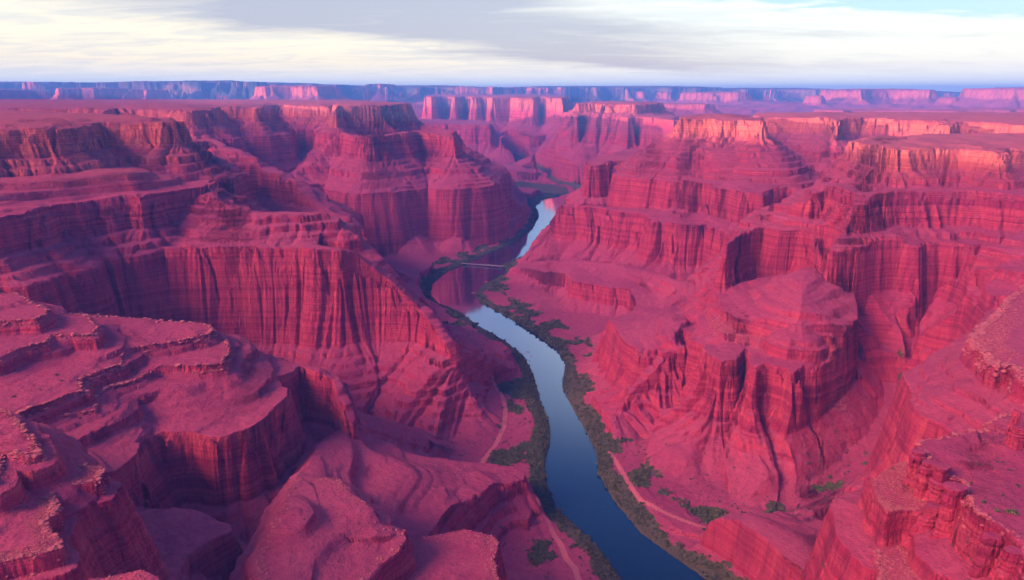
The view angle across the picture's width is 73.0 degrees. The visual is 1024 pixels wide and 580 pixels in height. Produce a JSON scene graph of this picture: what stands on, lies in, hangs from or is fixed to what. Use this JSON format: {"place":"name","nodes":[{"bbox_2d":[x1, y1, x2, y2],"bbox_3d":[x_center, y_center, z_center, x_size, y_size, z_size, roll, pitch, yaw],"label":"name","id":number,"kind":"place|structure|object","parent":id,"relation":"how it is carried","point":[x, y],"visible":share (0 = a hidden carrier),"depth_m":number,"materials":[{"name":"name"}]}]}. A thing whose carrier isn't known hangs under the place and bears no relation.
{"place":"outdoors","nodes":[
{"label":"outdoors","id":0,"kind":"place"},
{"bbox_2d":[0,410,250,579],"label":"ledge","id":1,"kind":"object","parent":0,"point":[107,534],"visible":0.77,"depth_m":544.27,"materials":[{"name":"red stone"}]},
{"bbox_2d":[89,507,246,579],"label":"block","id":2,"kind":"structure","parent":0,"point":[190,541],"depth_m":668.10,"materials":[{"name":"red stone"}]},
{"bbox_2d":[0,99,369,170],"bbox_3d":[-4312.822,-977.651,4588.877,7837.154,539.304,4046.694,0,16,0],"label":"back left plateau","id":3,"kind":"structure","parent":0,"point":[277,133],"depth_m":3075.60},
{"bbox_2d":[0,292,455,539],"bbox_3d":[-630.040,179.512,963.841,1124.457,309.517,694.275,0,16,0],"label":"mesa","id":4,"kind":"structure","parent":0,"point":[242,435],"depth_m":882.15,"materials":[{"name":"red stone"}]},
{"bbox_2d":[0,80,515,102],"bbox_3d":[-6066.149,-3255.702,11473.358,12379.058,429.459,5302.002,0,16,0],"label":"hills","id":5,"kind":"structure","parent":0,"point":[205,89],"depth_m":10203.31,"materials":[{"name":"red stone"}]},
{"bbox_2d":[0,110,520,440],"bbox_3d":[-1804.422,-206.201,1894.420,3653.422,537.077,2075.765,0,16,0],"label":"wall","id":6,"kind":"structure","parent":0,"point":[138,216],"depth_m":1351.20,"materials":[{"name":"red stone"}]},
{"bbox_2d":[192,139,451,323],"bbox_3d":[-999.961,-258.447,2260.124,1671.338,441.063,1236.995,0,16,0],"label":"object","id":7,"kind":"structure","parent":0,"point":[277,189],"depth_m":1999.52,"materials":[{"name":"red stone"}]},
{"bbox_2d":[229,472,555,579],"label":"bottom ledge","id":8,"kind":"object","parent":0,"point":[325,530],"visible":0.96,"depth_m":666.61,"materials":[{"name":"red stone"}]},
{"bbox_2d":[248,428,557,568],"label":"ledge","id":9,"kind":"object","parent":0,"point":[416,496],"visible":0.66,"depth_m":927.16,"materials":[{"name":"red stone"}]},
{"bbox_2d":[281,101,533,255],"bbox_3d":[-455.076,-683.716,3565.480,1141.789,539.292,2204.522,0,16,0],"label":"mesa","id":10,"kind":"structure","parent":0,"point":[400,177],"depth_m":2757.22,"materials":[{"name":"red stone"}]},
{"bbox_2d":[385,260,518,366],"bbox_3d":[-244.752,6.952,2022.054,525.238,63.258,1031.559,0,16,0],"label":"bank bench","id":11,"kind":"object","parent":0,"point":[419,270],"visible":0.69,"depth_m":1684.06,"materials":[{"name":"red stone"}]},
{"bbox_2d":[418,113,545,163],"bbox_3d":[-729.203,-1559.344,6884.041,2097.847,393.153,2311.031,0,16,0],"label":"valley mesa","id":12,"kind":"structure","parent":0,"point":[479,136],"depth_m":6246.56,"materials":[{"name":"red stone"}]},
{"bbox_2d":[419,87,570,151],"bbox_3d":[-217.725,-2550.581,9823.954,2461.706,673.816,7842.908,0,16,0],"label":"lit cliff mesa","id":13,"kind":"structure","parent":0,"point":[508,115],"depth_m":7106.89,"materials":[{"name":"red stone"}]},
{"bbox_2d":[0,82,1023,116],"bbox_3d":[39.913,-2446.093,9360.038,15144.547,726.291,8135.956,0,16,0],"label":"mesa","id":14,"kind":"structure","parent":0,"point":[989,99],"depth_m":9255.37,"materials":[{"name":"red stone"}]},
{"bbox_2d":[0,0,1023,91],"label":"sky","id":15,"kind":"structure","parent":0,"point":[937,45],"materials":[{"name":"white"}]},
{"bbox_2d":[497,162,541,197],"bbox_3d":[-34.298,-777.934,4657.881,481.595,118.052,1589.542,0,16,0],"label":"valley bench","id":16,"kind":"object","parent":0,"point":[516,171],"visible":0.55,"depth_m":4748.98,"materials":[{"name":"red stone"}]},
{"bbox_2d":[78,82,1023,579],"bbox_3d":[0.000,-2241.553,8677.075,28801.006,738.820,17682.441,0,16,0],"label":"canyon floor","id":17,"kind":"structure","parent":0,"point":[566,562],"depth_m":1254.84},
{"bbox_2d":[0,284,1023,579],"bbox_3d":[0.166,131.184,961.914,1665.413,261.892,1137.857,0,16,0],"label":"rubble","id":18,"kind":"object","parent":17,"relation":"on","point":[974,338],"visible":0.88,"depth_m":679.66,"materials":[{"name":"stone"}]},
{"bbox_2d":[370,328,874,579],"bbox_3d":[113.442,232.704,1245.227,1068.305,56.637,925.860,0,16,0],"label":"scrub","id":19,"kind":"object","parent":17,"relation":"on","point":[640,461],"visible":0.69,"depth_m":1108.22,"materials":[{"name":"green plant"}]},
{"bbox_2d":[420,192,844,579],"bbox_3d":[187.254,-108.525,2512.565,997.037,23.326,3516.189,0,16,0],"label":"thicket","id":20,"kind":"object","parent":17,"relation":"on","point":[536,464],"visible":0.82,"depth_m":1249.41,"materials":[{"name":"green plant"}]},
{"bbox_2d":[619,465,707,539],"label":"bank bench","id":21,"kind":"object","parent":17,"relation":"on","point":[668,514],"visible":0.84,"depth_m":1014.59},
{"bbox_2d":[579,244,905,504],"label":"front butte","id":22,"kind":"object","parent":17,"relation":"on","point":[738,404],"visible":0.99,"depth_m":1179.01,"materials":[{"name":"red stone"}]},
{"bbox_2d":[693,502,827,579],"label":"slab","id":23,"kind":"structure","parent":17,"relation":"on","point":[777,545],"depth_m":871.88,"materials":[{"name":"red stone"}]},
{"bbox_2d":[430,157,705,579],"bbox_3d":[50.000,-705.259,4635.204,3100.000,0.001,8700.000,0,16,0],"label":"river","id":24,"kind":"structure","parent":0,"point":[582,498],"depth_m":1237.53,"materials":[{"name":"liquid"}]},
{"bbox_2d":[462,263,506,267],"bbox_3d":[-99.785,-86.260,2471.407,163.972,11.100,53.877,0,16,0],"label":"footbridge","id":25,"kind":"object","parent":24,"relation":"in","point":[483,264],"visible":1,"depth_m":2468.25,"materials":[{"name":"grey wood"}]},
{"bbox_2d":[514,101,678,186],"bbox_3d":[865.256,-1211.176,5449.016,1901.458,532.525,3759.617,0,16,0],"label":"lit mesa","id":26,"kind":"structure","parent":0,"point":[587,131],"depth_m":4744.19,"materials":[{"name":"red stone"}]},
{"bbox_2d":[502,113,820,387],"bbox_3d":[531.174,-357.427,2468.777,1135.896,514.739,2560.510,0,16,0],"label":"mesa","id":27,"kind":"structure","parent":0,"point":[647,228],"depth_m":2139.41,"materials":[{"name":"red stone"}]},
{"bbox_2d":[510,86,960,102],"bbox_3d":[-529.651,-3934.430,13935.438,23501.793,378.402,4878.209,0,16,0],"label":"escarpment","id":28,"kind":"structure","parent":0,"point":[578,94],"depth_m":13079.21,"materials":[{"name":"red stone"}]},
{"bbox_2d":[576,133,1023,450],"bbox_3d":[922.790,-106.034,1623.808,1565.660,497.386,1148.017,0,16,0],"label":"ridge","id":29,"kind":"structure","parent":0,"point":[903,227],"depth_m":1414.20,"materials":[{"name":"red stone"}]},
{"bbox_2d":[752,112,1023,171],"bbox_3d":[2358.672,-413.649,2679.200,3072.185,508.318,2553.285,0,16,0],"label":"plateau","id":30,"kind":"structure","parent":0,"point":[819,141],"depth_m":2593.27,"materials":[{"name":"red stone"}]},
{"bbox_2d":[797,229,1023,519],"bbox_3d":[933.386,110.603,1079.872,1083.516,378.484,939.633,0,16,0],"label":"edge spur","id":31,"kind":"structure","parent":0,"point":[945,387],"depth_m":902.45,"materials":[{"name":"red stone"}]},
{"bbox_2d":[801,412,1023,579],"bbox_3d":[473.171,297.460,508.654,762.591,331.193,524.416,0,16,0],"label":"outcrop","id":32,"kind":"object","parent":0,"point":[858,526],"visible":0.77,"depth_m":500.59,"materials":[{"name":"red stone"}]},
{"bbox_2d":[902,448,926,488],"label":"rock pillar","id":33,"kind":"object","parent":32,"relation":"on","point":[916,457],"visible":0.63,"depth_m":521.13,"materials":[{"name":"red stone"}]},
{"bbox_2d":[901,502,940,548],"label":"rock pillar","id":34,"kind":"object","parent":32,"relation":"on","point":[926,519],"visible":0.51,"depth_m":492.22,"materials":[{"name":"red stone"}]},
{"bbox_2d":[912,459,934,498],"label":"rock pillar","id":35,"kind":"object","parent":32,"relation":"on","point":[923,475],"visible":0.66,"depth_m":508.51,"materials":[{"name":"red stone"}]},
{"bbox_2d":[925,463,951,504],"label":"rock pillar","id":36,"kind":"object","parent":32,"relation":"on","point":[940,477],"visible":0.56,"depth_m":497.74,"materials":[{"name":"red stone"}]},
{"bbox_2d":[934,521,954,538],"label":"rock pillar","id":37,"kind":"object","parent":32,"relation":"on","point":[940,534],"visible":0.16,"depth_m":477.49,"materials":[{"name":"red stone"}]},
{"bbox_2d":[930,481,968,538],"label":"rock pillar","id":38,"kind":"object","parent":32,"relation":"on","point":[953,494],"visible":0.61,"depth_m":472.81,"materials":[{"name":"red stone"}]},
{"bbox_2d":[968,532,1002,577],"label":"rock pillar","id":39,"kind":"object","parent":32,"relation":"on","point":[988,549],"visible":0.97,"depth_m":435.14,"materials":[{"name":"red stone"}]},
{"bbox_2d":[992,545,1023,579],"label":"rock pillar","id":40,"kind":"object","parent":32,"relation":"on","point":[1012,555],"visible":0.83,"depth_m":417.10,"materials":[{"name":"red stone"}]},
{"bbox_2d":[1004,508,1018,514],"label":"bush","id":41,"kind":"object","parent":32,"relation":"on","point":[1011,511],"visible":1,"depth_m":449.10,"materials":[{"name":"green plant"}]},
{"bbox_2d":[1003,409,1021,443],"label":"rock pillar","id":42,"kind":"object","parent":32,"relation":"on","point":[1015,415],"visible":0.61,"depth_m":529.00,"materials":[{"name":"red stone"}]},
{"bbox_2d":[1007,425,1023,449],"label":"rock pillar","id":43,"kind":"object","parent":32,"relation":"on","point":[1016,437],"visible":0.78,"depth_m":524.74,"materials":[{"name":"red stone"}]}
]}

